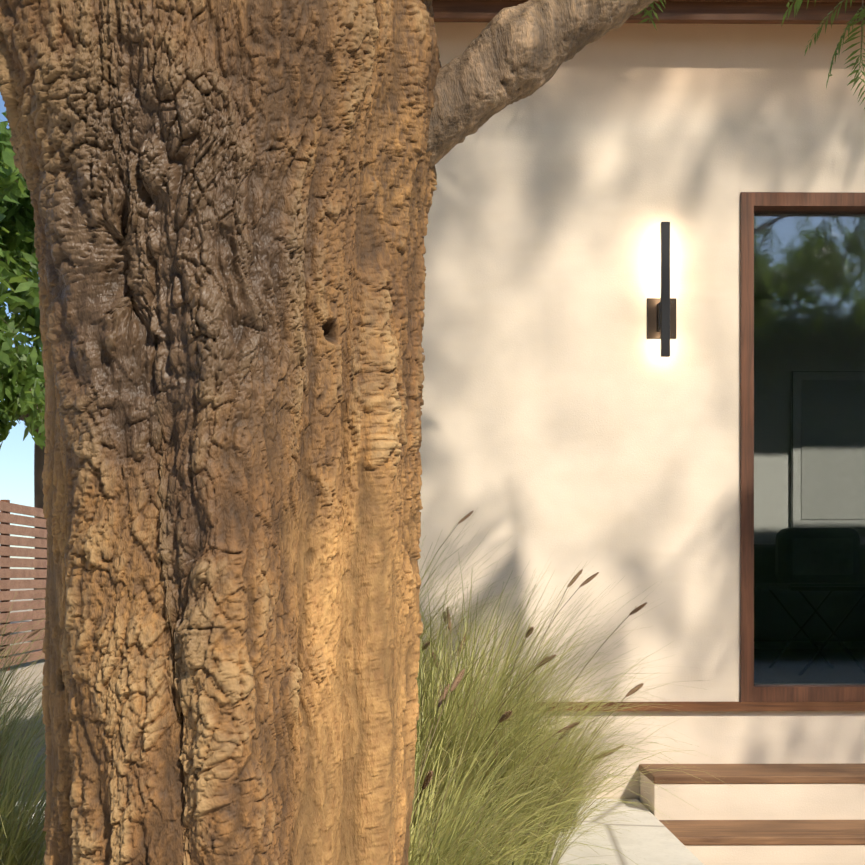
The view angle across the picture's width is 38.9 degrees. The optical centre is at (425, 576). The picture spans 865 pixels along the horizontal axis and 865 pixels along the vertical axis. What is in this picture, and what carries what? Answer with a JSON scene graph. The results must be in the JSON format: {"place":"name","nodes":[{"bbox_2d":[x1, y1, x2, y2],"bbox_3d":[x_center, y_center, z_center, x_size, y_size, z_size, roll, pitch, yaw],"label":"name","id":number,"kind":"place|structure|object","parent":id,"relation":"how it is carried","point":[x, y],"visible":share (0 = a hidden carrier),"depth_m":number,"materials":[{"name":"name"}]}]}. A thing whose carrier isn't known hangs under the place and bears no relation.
{"place":"outdoors","nodes":[
{"label":"outdoors","id":0,"kind":"place"},
{"bbox_2d":[0,92,40,578],"label":"sky","id":1,"kind":"structure","parent":0,"point":[16,454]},
{"bbox_2d":[0,622,42,756],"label":"grass","id":2,"kind":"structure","parent":0,"point":[31,634],"depth_m":4.68,"materials":[{"name":"green plant"}]},
{"bbox_2d":[0,579,46,799],"bbox_3d":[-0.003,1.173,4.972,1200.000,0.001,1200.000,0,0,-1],"label":"ground","id":3,"kind":"structure","parent":0,"point":[30,669],"depth_m":13.21,"materials":[{"name":"soil"}]},
{"bbox_2d":[0,141,39,331],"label":"tree","id":4,"kind":"object","parent":3,"relation":"on","point":[11,180],"visible":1,"depth_m":13.88,"materials":[{"name":"green plant"}]},
{"bbox_2d":[0,163,44,641],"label":"tree","id":5,"kind":"object","parent":3,"relation":"on","point":[39,453],"visible":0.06,"depth_m":20.69,"materials":[{"name":"plant"}]},
{"bbox_2d":[0,574,44,687],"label":"grass","id":6,"kind":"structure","parent":3,"relation":"on","point":[6,634],"depth_m":6.62,"materials":[{"name":"green plant"}]},
{"bbox_2d":[0,111,45,449],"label":"tree","id":7,"kind":"object","parent":3,"relation":"on","point":[22,386],"visible":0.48,"depth_m":18.29,"materials":[{"name":"green plant"}]},
{"bbox_2d":[0,500,46,670],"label":"fence","id":8,"kind":"object","parent":3,"relation":"on","point":[7,529],"visible":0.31,"depth_m":15.74,"materials":[{"name":"brown wood"}]},
{"bbox_2d":[1,799,703,864],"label":"walkway","id":9,"kind":"structure","parent":0,"point":[650,839],"depth_m":4.18,"materials":[{"name":"concrete"}]},
{"bbox_2d":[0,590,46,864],"bbox_3d":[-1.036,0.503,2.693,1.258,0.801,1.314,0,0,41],"label":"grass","id":10,"kind":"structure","parent":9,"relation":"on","point":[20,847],"depth_m":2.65,"materials":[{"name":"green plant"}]},
{"bbox_2d":[408,553,726,864],"bbox_3d":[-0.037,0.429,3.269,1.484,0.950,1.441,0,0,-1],"label":"grass","id":11,"kind":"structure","parent":9,"relation":"on","point":[461,731],"depth_m":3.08,"materials":[{"name":"green plant"}]},
{"bbox_2d":[525,709,651,831],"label":"grass","id":12,"kind":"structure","parent":9,"relation":"on","point":[604,755],"depth_m":4.37,"materials":[{"name":"green plant"}]},
{"bbox_2d":[0,0,864,864],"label":"pepper tree","id":13,"kind":"object","parent":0,"point":[230,202],"depth_m":1.79,"materials":[{"name":"brown plant"}]},
{"bbox_2d":[419,508,574,700],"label":"grass","id":14,"kind":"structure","parent":0,"point":[465,517],"depth_m":4.23,"materials":[{"name":"green plant"}]},
{"bbox_2d":[417,0,864,864],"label":"house","id":15,"kind":"structure","parent":0,"point":[573,422],"depth_m":4.98,"materials":[{"name":"paint"}]},
{"bbox_2d":[646,222,675,356],"bbox_3d":[0.960,-1.150,4.939,0.120,0.538,0.090,0,0,-1],"label":"wall sconce","id":16,"kind":"object","parent":15,"relation":"attached to","point":[661,318],"depth_m":4.89,"materials":[{"name":"brown metal"}]},
{"bbox_2d":[754,371,864,675],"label":"interior","id":17,"kind":"object","parent":15,"relation":"in","point":[820,515],"depth_m":7.95,"materials":[{"name":"fabric"}]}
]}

